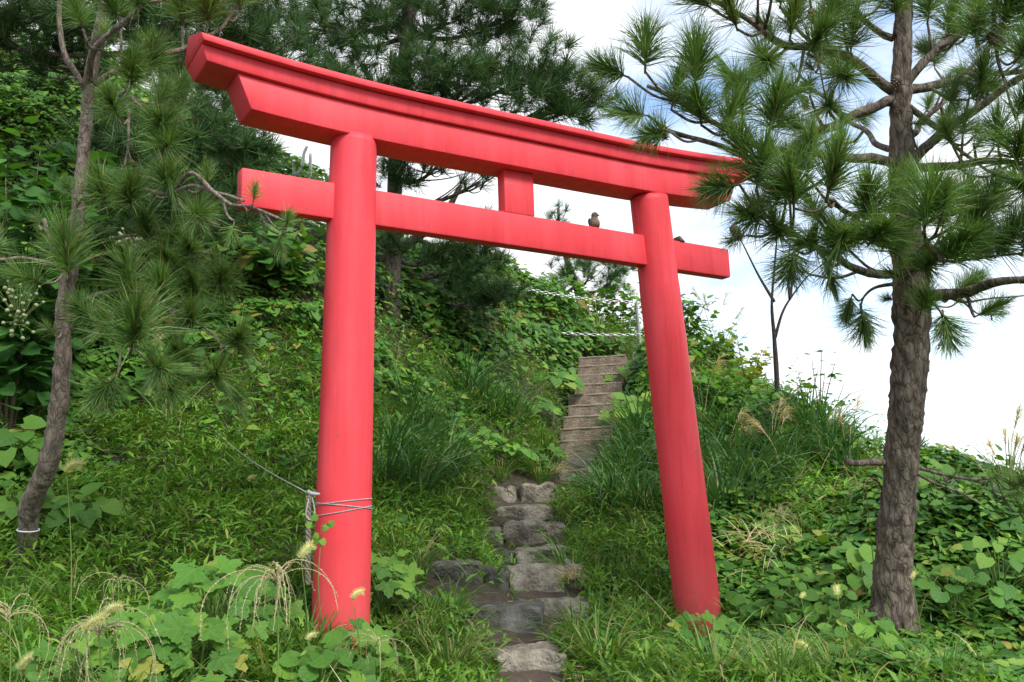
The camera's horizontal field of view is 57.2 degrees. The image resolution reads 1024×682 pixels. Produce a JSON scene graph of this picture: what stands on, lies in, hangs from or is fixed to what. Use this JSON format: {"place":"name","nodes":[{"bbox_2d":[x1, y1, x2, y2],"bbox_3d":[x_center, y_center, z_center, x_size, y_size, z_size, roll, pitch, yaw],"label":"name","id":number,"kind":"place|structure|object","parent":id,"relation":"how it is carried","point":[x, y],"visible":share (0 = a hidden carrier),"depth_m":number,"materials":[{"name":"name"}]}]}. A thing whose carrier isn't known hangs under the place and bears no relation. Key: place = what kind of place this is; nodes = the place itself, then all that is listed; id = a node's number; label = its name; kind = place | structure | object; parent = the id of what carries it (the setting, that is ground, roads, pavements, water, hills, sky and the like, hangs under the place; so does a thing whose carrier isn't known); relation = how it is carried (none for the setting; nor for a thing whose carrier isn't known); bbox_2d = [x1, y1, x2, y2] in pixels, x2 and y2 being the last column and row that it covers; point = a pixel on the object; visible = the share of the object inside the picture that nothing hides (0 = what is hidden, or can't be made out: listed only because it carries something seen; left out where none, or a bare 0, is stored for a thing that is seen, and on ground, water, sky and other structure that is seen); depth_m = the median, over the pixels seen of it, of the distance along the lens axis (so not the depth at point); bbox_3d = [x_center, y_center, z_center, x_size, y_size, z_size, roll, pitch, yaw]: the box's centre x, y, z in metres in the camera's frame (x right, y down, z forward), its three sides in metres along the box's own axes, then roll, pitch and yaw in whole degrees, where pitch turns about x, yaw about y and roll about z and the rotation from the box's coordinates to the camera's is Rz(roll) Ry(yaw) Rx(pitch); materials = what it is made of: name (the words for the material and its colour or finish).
{"place":"outdoors","nodes":[
{"label":"outdoors","id":0,"kind":"place"},
{"bbox_2d":[47,597,162,681],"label":"seed grass","id":1,"kind":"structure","parent":0,"point":[99,630],"depth_m":3.17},
{"bbox_2d":[0,38,1023,681],"bbox_3d":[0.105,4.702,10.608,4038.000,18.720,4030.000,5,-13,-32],"label":"ground","id":2,"kind":"structure","parent":0,"point":[486,596],"depth_m":7.64,"materials":[{"name":"plant"}]},
{"bbox_2d":[0,593,49,681],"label":"seed grass","id":3,"kind":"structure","parent":2,"relation":"on","point":[8,613],"depth_m":3.31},
{"bbox_2d":[0,478,62,547],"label":"leafy plant","id":4,"kind":"object","parent":2,"relation":"on","point":[10,510],"visible":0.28,"depth_m":5.50,"materials":[{"name":"green plant"}]},
{"bbox_2d":[0,414,74,488],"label":"leafy plant","id":5,"kind":"object","parent":2,"relation":"on","point":[10,437],"visible":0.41,"depth_m":6.30,"materials":[{"name":"green plant"}]},
{"bbox_2d":[0,566,90,654],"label":"grass tussock","id":6,"kind":"object","parent":2,"relation":"on","point":[2,625],"depth_m":4.10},
{"bbox_2d":[0,608,115,681],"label":"grass tussock","id":7,"kind":"object","parent":2,"relation":"on","point":[37,668],"depth_m":3.67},
{"bbox_2d":[11,629,126,681],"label":"leafy plant","id":8,"kind":"object","parent":2,"relation":"on","point":[31,672],"visible":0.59,"depth_m":3.50,"materials":[{"name":"green plant"}]},
{"bbox_2d":[41,457,96,636],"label":"foxtail grass","id":9,"kind":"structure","parent":2,"relation":"on","point":[75,464],"depth_m":4.39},
{"bbox_2d":[0,100,144,428],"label":"broadleaf tree","id":10,"kind":"object","parent":2,"relation":"on","point":[16,351],"visible":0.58,"depth_m":7.08,"materials":[{"name":"green plant"}]},
{"bbox_2d":[0,280,44,339],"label":"flower cluster","id":11,"kind":"object","parent":10,"relation":"hanging from","point":[18,316],"visible":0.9,"depth_m":6.58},
{"bbox_2d":[0,554,146,616],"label":"grass tussock","id":12,"kind":"object","parent":2,"relation":"on","point":[60,587],"depth_m":4.59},
{"bbox_2d":[39,482,131,544],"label":"leafy plant","id":13,"kind":"object","parent":2,"relation":"on","point":[112,506],"visible":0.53,"depth_m":5.59,"materials":[{"name":"green plant"}]},
{"bbox_2d":[49,177,181,306],"bbox_3d":[-3.604,-0.880,8.718,1.524,1.252,1.555,5,-13,-32],"label":"shrub","id":14,"kind":"object","parent":2,"relation":"on","point":[102,264],"visible":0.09,"depth_m":8.50,"materials":[{"name":"green plant"}]},
{"bbox_2d":[9,635,228,681],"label":"grass tussock","id":15,"kind":"object","parent":2,"relation":"on","point":[90,673],"depth_m":3.48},
{"bbox_2d":[0,0,307,572],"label":"pine tree","id":16,"kind":"object","parent":2,"relation":"on","point":[67,246],"visible":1,"depth_m":4.77,"materials":[{"name":"green plant"}]},
{"bbox_2d":[80,605,241,681],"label":"leafy plant","id":17,"kind":"object","parent":2,"relation":"on","point":[142,664],"visible":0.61,"depth_m":3.65,"materials":[{"name":"green plant"}]},
{"bbox_2d":[0,0,359,253],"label":"pine tree","id":18,"kind":"object","parent":2,"relation":"on","point":[244,145],"visible":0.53,"depth_m":8.49,"materials":[{"name":"green plant"}]},
{"bbox_2d":[127,611,256,681],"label":"leafy plant","id":19,"kind":"object","parent":2,"relation":"on","point":[171,628],"visible":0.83,"depth_m":3.64,"materials":[{"name":"green plant"}]},
{"bbox_2d":[134,554,288,669],"bbox_3d":[-1.304,1.205,4.133,0.648,0.518,0.617,-9,-13,33],"label":"leafy plant","id":20,"kind":"object","parent":2,"relation":"on","point":[176,592],"visible":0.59,"depth_m":4.10,"materials":[{"name":"green plant"}]},
{"bbox_2d":[196,556,304,633],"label":"leafy plant","id":21,"kind":"object","parent":2,"relation":"on","point":[295,608],"visible":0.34,"depth_m":4.62,"materials":[{"name":"green plant"}]},
{"bbox_2d":[199,559,338,681],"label":"seed grass","id":22,"kind":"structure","parent":2,"relation":"on","point":[277,574],"depth_m":3.63,"materials":[{"name":"plant"}]},
{"bbox_2d":[226,213,325,296],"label":"shrub","id":23,"kind":"object","parent":2,"relation":"on","point":[293,267],"visible":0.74,"depth_m":9.33,"materials":[{"name":"green plant"}]},
{"bbox_2d":[187,614,371,681],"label":"grass tussock","id":24,"kind":"object","parent":2,"relation":"on","point":[257,671],"depth_m":3.87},
{"bbox_2d":[253,598,386,668],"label":"grass tussock","id":25,"kind":"object","parent":2,"relation":"on","point":[320,630],"depth_m":4.38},
{"bbox_2d":[265,630,379,681],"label":"leafy plant","id":26,"kind":"object","parent":2,"relation":"on","point":[323,659],"visible":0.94,"depth_m":3.78,"materials":[{"name":"green plant"}]},
{"bbox_2d":[311,617,404,681],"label":"leafy plant","id":27,"kind":"object","parent":2,"relation":"on","point":[379,631],"visible":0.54,"depth_m":4.11,"materials":[{"name":"green plant"}]},
{"bbox_2d":[273,390,493,496],"bbox_3d":[-0.965,0.786,7.177,1.665,0.807,1.494,-6,-12,21],"label":"grass tussock","id":28,"kind":"object","parent":2,"relation":"on","point":[409,461],"depth_m":6.99,"materials":[{"name":"plant"}]},
{"bbox_2d":[370,548,424,629],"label":"leafy plant","id":29,"kind":"object","parent":2,"relation":"on","point":[403,584],"visible":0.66,"depth_m":4.99,"materials":[{"name":"green plant"}]},
{"bbox_2d":[373,398,467,459],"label":"grass tussock","id":30,"kind":"object","parent":2,"relation":"on","point":[387,435],"depth_m":7.52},
{"bbox_2d":[371,517,479,585],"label":"grass tussock","id":31,"kind":"object","parent":2,"relation":"on","point":[422,563],"depth_m":5.65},
{"bbox_2d":[373,359,479,421],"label":"grass tussock","id":32,"kind":"object","parent":2,"relation":"on","point":[406,404],"depth_m":8.53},
{"bbox_2d":[375,584,479,649],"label":"grass tussock","id":33,"kind":"object","parent":2,"relation":"on","point":[411,630],"depth_m":4.79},
{"bbox_2d":[373,366,491,440],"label":"grass tussock","id":34,"kind":"object","parent":2,"relation":"on","point":[427,417],"depth_m":8.25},
{"bbox_2d":[238,0,627,325],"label":"pine tree","id":35,"kind":"object","parent":2,"relation":"on","point":[434,64],"visible":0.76,"depth_m":9.89,"materials":[{"name":"green plant"}]},
{"bbox_2d":[372,406,518,504],"bbox_3d":[-0.780,0.910,7.262,1.430,0.720,1.490,-10,-13,35],"label":"grass tussock","id":36,"kind":"object","parent":2,"relation":"on","point":[429,476],"depth_m":7.17,"materials":[{"name":"plant"}]},
{"bbox_2d":[375,395,518,488],"bbox_3d":[-0.668,0.863,7.890,1.582,0.765,1.518,0,-11,-8],"label":"grass tussock","id":37,"kind":"object","parent":2,"relation":"on","point":[460,445],"depth_m":7.75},
{"bbox_2d":[398,575,502,626],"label":"grass tussock","id":38,"kind":"object","parent":2,"relation":"on","point":[458,609],"depth_m":5.16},
{"bbox_2d":[375,597,530,678],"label":"grass tussock","id":39,"kind":"object","parent":2,"relation":"on","point":[447,647],"depth_m":4.44,"materials":[{"name":"plant"}]},
{"bbox_2d":[375,185,533,316],"bbox_3d":[-0.751,-1.040,11.094,2.236,1.759,1.021,-4,-11,11],"label":"pine tree","id":40,"kind":"object","parent":2,"relation":"on","point":[494,292],"visible":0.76,"depth_m":10.89,"materials":[{"name":"green plant"}]},
{"bbox_2d":[428,559,482,584],"bbox_3d":[-0.383,1.621,6.182,0.396,0.353,0.497,-3,-11,-2],"label":"stone","id":41,"kind":"object","parent":2,"relation":"on","point":[444,567],"visible":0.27,"depth_m":5.99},
{"bbox_2d":[184,32,754,665],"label":"torii gate","id":42,"kind":"structure","parent":2,"relation":"on","point":[358,126],"depth_m":5.33,"materials":[{"name":"red paint"}]},
{"bbox_2d":[209,425,372,584],"bbox_3d":[-1.776,0.910,6.179,0.401,1.192,3.575,5,-13,-32],"label":"tied rope","id":43,"kind":"object","parent":42,"relation":"attached to","point":[311,494],"visible":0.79,"depth_m":4.57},
{"bbox_2d":[406,331,539,408],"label":"grass tussock","id":44,"kind":"object","parent":2,"relation":"on","point":[470,384],"depth_m":9.49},
{"bbox_2d":[483,566,509,590],"bbox_3d":[-0.145,1.633,6.115,0.173,0.331,0.373,4,-10,-19],"label":"stone step","id":45,"kind":"object","parent":2,"relation":"on","point":[493,575],"visible":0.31,"depth_m":5.98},
{"bbox_2d":[442,354,553,421],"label":"grass tussock","id":46,"kind":"object","parent":2,"relation":"on","point":[487,395],"depth_m":9.44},
{"bbox_2d":[471,599,543,633],"bbox_3d":[-0.024,1.703,5.466,0.435,0.355,0.416,-4,-8,6],"label":"stone step","id":47,"kind":"object","parent":2,"relation":"on","point":[511,614],"visible":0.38,"depth_m":5.34,"materials":[{"name":"stone"}]},
{"bbox_2d":[4,254,1015,681],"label":"dry litter","id":48,"kind":"object","parent":2,"relation":"on","point":[622,512],"visible":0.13,"depth_m":5.55,"materials":[{"name":"plant"}]},
{"bbox_2d":[0,3,1023,681],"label":"vine","id":49,"kind":"object","parent":2,"relation":"on","point":[940,535],"depth_m":7.76,"materials":[{"name":"plant"}]},
{"bbox_2d":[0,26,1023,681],"bbox_3d":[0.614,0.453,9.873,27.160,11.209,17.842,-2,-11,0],"label":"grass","id":50,"kind":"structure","parent":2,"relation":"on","point":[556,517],"depth_m":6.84,"materials":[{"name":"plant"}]},
{"bbox_2d":[483,438,540,467],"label":"leafy plant","id":51,"kind":"object","parent":2,"relation":"on","point":[524,450],"visible":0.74,"depth_m":8.88,"materials":[{"name":"green plant"}]},
{"bbox_2d":[0,28,1023,676],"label":"tall herbs","id":52,"kind":"object","parent":2,"relation":"on","point":[272,428],"visible":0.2,"depth_m":6.94,"materials":[{"name":"green plant"}]},
{"bbox_2d":[469,369,571,431],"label":"grass tussock","id":53,"kind":"object","parent":2,"relation":"on","point":[523,407],"depth_m":9.53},
{"bbox_2d":[502,518,546,543],"bbox_3d":[0.100,1.653,7.579,0.370,0.426,0.463,-2,-8,-5],"label":"stone","id":54,"kind":"object","parent":2,"relation":"on","point":[520,532],"visible":0.41,"depth_m":7.40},
{"bbox_2d":[495,504,554,520],"bbox_3d":[0.107,1.578,8.158,0.514,0.328,0.389,0,-11,-5],"label":"stone step","id":55,"kind":"object","parent":2,"relation":"on","point":[520,512],"visible":0.41,"depth_m":8.04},
{"bbox_2d":[492,641,566,674],"bbox_3d":[0.085,1.706,4.828,0.372,0.282,0.396,-1,-11,-3],"label":"stone step","id":56,"kind":"object","parent":2,"relation":"on","point":[533,656],"visible":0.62,"depth_m":4.69,"materials":[{"name":"stone"}]},
{"bbox_2d":[502,562,564,592],"bbox_3d":[0.139,1.690,6.311,0.396,0.392,0.458,-1,-13,-10],"label":"stone step","id":57,"kind":"object","parent":2,"relation":"on","point":[534,578],"visible":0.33,"depth_m":6.17,"materials":[{"name":"stone"}]},
{"bbox_2d":[519,482,555,502],"bbox_3d":[0.230,1.520,8.684,0.342,0.434,0.453,0,-13,-2],"label":"stone","id":58,"kind":"object","parent":2,"relation":"on","point":[529,493],"visible":0.42,"depth_m":8.52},
{"bbox_2d":[515,544,570,563],"bbox_3d":[0.230,1.651,6.899,0.419,0.290,0.416,-5,-8,-8],"label":"stone step","id":59,"kind":"object","parent":2,"relation":"on","point":[523,559],"visible":0.34,"depth_m":6.76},
{"bbox_2d":[509,443,577,483],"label":"grass tussock","id":60,"kind":"object","parent":2,"relation":"on","point":[537,475],"depth_m":8.89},
{"bbox_2d":[512,417,582,454],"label":"grass tussock","id":61,"kind":"object","parent":2,"relation":"on","point":[549,439],"depth_m":9.42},
{"bbox_2d":[532,372,585,401],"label":"leafy plant","id":62,"kind":"object","parent":2,"relation":"on","point":[557,381],"visible":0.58,"depth_m":11.26,"materials":[{"name":"green plant"}]},
{"bbox_2d":[536,596,588,623],"bbox_3d":[0.300,1.744,5.818,0.383,0.316,0.360,0,-13,-2],"label":"stone step","id":63,"kind":"object","parent":2,"relation":"on","point":[550,609],"visible":0.2,"depth_m":5.69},
{"bbox_2d":[514,522,617,580],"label":"grass tussock","id":64,"kind":"object","parent":2,"relation":"on","point":[559,557],"depth_m":6.42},
{"bbox_2d":[524,259,610,318],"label":"shrub","id":65,"kind":"object","parent":2,"relation":"on","point":[579,290],"visible":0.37,"depth_m":14.65,"materials":[{"name":"green plant"}]},
{"bbox_2d":[512,590,640,652],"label":"grass tussock","id":66,"kind":"object","parent":2,"relation":"on","point":[564,631],"depth_m":5.03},
{"bbox_2d":[530,197,637,312],"bbox_3d":[1.197,-1.500,16.194,2.134,2.238,1.311,-7,-12,25],"label":"pine tree","id":67,"kind":"object","parent":2,"relation":"on","point":[568,266],"visible":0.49,"depth_m":16.01,"materials":[{"name":"green plant"}]},
{"bbox_2d":[558,354,627,460],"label":"concrete stairs","id":68,"kind":"structure","parent":2,"relation":"on","point":[593,371],"depth_m":11.35,"materials":[{"name":"concrete"}]},
{"bbox_2d":[533,430,658,516],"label":"grass tussock","id":69,"kind":"object","parent":2,"relation":"on","point":[612,485],"depth_m":7.82,"materials":[{"name":"plant"}]},
{"bbox_2d":[527,588,672,669],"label":"grass tussock","id":70,"kind":"object","parent":2,"relation":"on","point":[596,630],"depth_m":4.76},
{"bbox_2d":[545,570,664,635],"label":"grass tussock","id":71,"kind":"object","parent":2,"relation":"on","point":[600,616],"depth_m":5.52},
{"bbox_2d":[575,273,642,333],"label":"shrub","id":72,"kind":"object","parent":2,"relation":"on","point":[623,307],"visible":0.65,"depth_m":15.01,"materials":[{"name":"green plant"}]},
{"bbox_2d":[562,418,656,479],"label":"grass tussock","id":73,"kind":"object","parent":2,"relation":"on","point":[624,449],"depth_m":8.67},
{"bbox_2d":[568,375,654,443],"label":"grass tussock","id":74,"kind":"object","parent":2,"relation":"on","point":[643,411],"depth_m":9.53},
{"bbox_2d":[560,448,722,517],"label":"grass tussock","id":75,"kind":"object","parent":2,"relation":"on","point":[634,486],"depth_m":7.66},
{"bbox_2d":[573,398,717,462],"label":"grass tussock","id":76,"kind":"object","parent":2,"relation":"on","point":[637,435],"depth_m":9.03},
{"bbox_2d":[681,292,719,350],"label":"shrub","id":77,"kind":"object","parent":2,"relation":"on","point":[688,311],"visible":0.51,"depth_m":11.86,"materials":[{"name":"green plant"}]},
{"bbox_2d":[649,610,753,656],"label":"leafy plant","id":78,"kind":"object","parent":2,"relation":"on","point":[708,616],"visible":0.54,"depth_m":5.01,"materials":[{"name":"green plant"}]},
{"bbox_2d":[620,401,792,472],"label":"grass tussock","id":79,"kind":"object","parent":2,"relation":"on","point":[708,449],"depth_m":8.12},
{"bbox_2d":[635,600,803,681],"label":"grass tussock","id":80,"kind":"object","parent":2,"relation":"on","point":[713,656],"depth_m":4.42,"materials":[{"name":"plant"}]},
{"bbox_2d":[687,319,752,374],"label":"shrub","id":81,"kind":"object","parent":2,"relation":"on","point":[721,341],"visible":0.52,"depth_m":10.97,"materials":[{"name":"green plant"}]},
{"bbox_2d":[685,284,756,375],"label":"shrub","id":82,"kind":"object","parent":2,"relation":"on","point":[725,298],"depth_m":11.11,"materials":[{"name":"plant"}]},
{"bbox_2d":[691,353,754,445],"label":"shrub","id":83,"kind":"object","parent":2,"relation":"on","point":[703,411],"depth_m":8.94,"materials":[{"name":"plant"}]},
{"bbox_2d":[689,350,758,420],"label":"shrub","id":84,"kind":"object","parent":2,"relation":"on","point":[705,377],"visible":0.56,"depth_m":9.25,"materials":[{"name":"green plant"}]},
{"bbox_2d":[621,419,832,519],"bbox_3d":[1.640,1.076,7.535,1.660,0.854,1.628,6,-13,-37],"label":"grass tussock","id":85,"kind":"object","parent":2,"relation":"on","point":[714,489],"depth_m":7.29,"materials":[{"name":"plant"}]},
{"bbox_2d":[696,381,777,443],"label":"grass tussock","id":86,"kind":"object","parent":2,"relation":"on","point":[718,427],"depth_m":8.68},
{"bbox_2d":[714,322,772,395],"bbox_3d":[2.437,0.282,9.715,0.580,0.966,0.411,5,-13,-32],"label":"sapling","id":87,"kind":"object","parent":2,"relation":"on","point":[757,370],"visible":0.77,"depth_m":9.70,"materials":[{"name":"green plant"}]},
{"bbox_2d":[658,416,833,494],"bbox_3d":[1.922,0.939,7.822,1.351,0.729,1.505,1,-11,-16],"label":"grass tussock","id":88,"kind":"object","parent":2,"relation":"on","point":[737,438],"depth_m":7.63,"materials":[{"name":"plant"}]},
{"bbox_2d":[709,591,787,630],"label":"leafy plant","id":89,"kind":"object","parent":2,"relation":"on","point":[740,600],"visible":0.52,"depth_m":5.81,"materials":[{"name":"green plant"}]},
{"bbox_2d":[703,392,832,468],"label":"grass tussock","id":90,"kind":"object","parent":2,"relation":"on","point":[760,436],"depth_m":8.16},
{"bbox_2d":[712,507,824,583],"bbox_3d":[1.868,1.502,6.713,1.175,0.710,0.960,2,-11,-17],"label":"straw tangle","id":91,"kind":"object","parent":2,"relation":"on","point":[750,541],"visible":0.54,"depth_m":6.58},
{"bbox_2d":[718,409,832,490],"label":"plume grass","id":92,"kind":"object","parent":2,"relation":"on","point":[756,423],"depth_m":7.80,"materials":[{"name":"plant"}]},
{"bbox_2d":[701,612,855,681],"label":"grass tussock","id":93,"kind":"object","parent":2,"relation":"on","point":[792,663],"depth_m":4.17,"materials":[{"name":"plant"}]},
{"bbox_2d":[741,240,823,415],"bbox_3d":[2.579,-0.173,8.790,0.642,2.165,0.615,-9,-13,34],"label":"sapling","id":94,"kind":"object","parent":2,"relation":"on","point":[775,354],"visible":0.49,"depth_m":8.96,"materials":[{"name":"brown plant"}]},
{"bbox_2d":[754,561,829,614],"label":"leafy plant","id":95,"kind":"object","parent":2,"relation":"on","point":[776,591],"visible":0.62,"depth_m":5.88,"materials":[{"name":"green plant"}]},
{"bbox_2d":[571,0,1023,636],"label":"pine tree","id":96,"kind":"object","parent":2,"relation":"on","point":[781,176],"visible":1,"depth_m":4.54,"materials":[{"name":"green plant"}]},
{"bbox_2d":[721,368,887,446],"bbox_3d":[2.735,0.637,8.656,1.607,0.826,1.576,2,-11,-18],"label":"grass tussock","id":97,"kind":"object","parent":2,"relation":"on","point":[805,413],"depth_m":8.47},
{"bbox_2d":[780,350,855,422],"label":"shrub","id":98,"kind":"object","parent":2,"relation":"on","point":[806,385],"visible":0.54,"depth_m":8.99,"materials":[{"name":"green plant"}]},
{"bbox_2d":[774,584,864,627],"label":"leafy plant","id":99,"kind":"object","parent":2,"relation":"on","point":[812,595],"visible":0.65,"depth_m":5.52,"materials":[{"name":"green plant"}]},
{"bbox_2d":[757,374,888,471],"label":"grass tussock","id":100,"kind":"object","parent":2,"relation":"on","point":[836,429],"depth_m":8.15,"materials":[{"name":"plant"}]},
{"bbox_2d":[778,619,894,681],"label":"grass tussock","id":101,"kind":"object","parent":2,"relation":"on","point":[843,656],"depth_m":4.24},
{"bbox_2d":[804,390,881,480],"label":"plume grass","id":102,"kind":"object","parent":2,"relation":"on","point":[832,442],"depth_m":7.97,"materials":[{"name":"plant"}]},
{"bbox_2d":[815,541,875,601],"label":"leafy plant","id":103,"kind":"object","parent":2,"relation":"on","point":[854,555],"visible":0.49,"depth_m":5.76,"materials":[{"name":"green plant"}]},
{"bbox_2d":[810,609,916,649],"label":"leafy plant","id":104,"kind":"object","parent":2,"relation":"on","point":[861,624],"visible":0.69,"depth_m":4.92,"materials":[{"name":"green plant"}]},
{"bbox_2d":[848,620,1020,681],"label":"grass tussock","id":105,"kind":"object","parent":2,"relation":"on","point":[945,663],"depth_m":3.95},
{"bbox_2d":[916,459,975,517],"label":"leafy plant","id":106,"kind":"object","parent":2,"relation":"on","point":[946,468],"visible":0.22,"depth_m":6.44,"materials":[{"name":"green plant"}]},
{"bbox_2d":[913,556,1018,623],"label":"leafy plant","id":107,"kind":"object","parent":2,"relation":"on","point":[961,575],"visible":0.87,"depth_m":5.17,"materials":[{"name":"green plant"}]},
{"bbox_2d":[929,527,1023,608],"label":"leafy plant","id":108,"kind":"object","parent":2,"relation":"on","point":[984,560],"visible":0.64,"depth_m":5.37,"materials":[{"name":"green plant"}]},
{"bbox_2d":[936,402,1023,482],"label":"plume grass","id":109,"kind":"object","parent":2,"relation":"on","point":[1016,442],"depth_m":6.77,"materials":[{"name":"plant"}]},
{"bbox_2d":[1,0,1023,472],"label":"sky","id":110,"kind":"structure","parent":0,"point":[970,398],"materials":[{"name":"white"}]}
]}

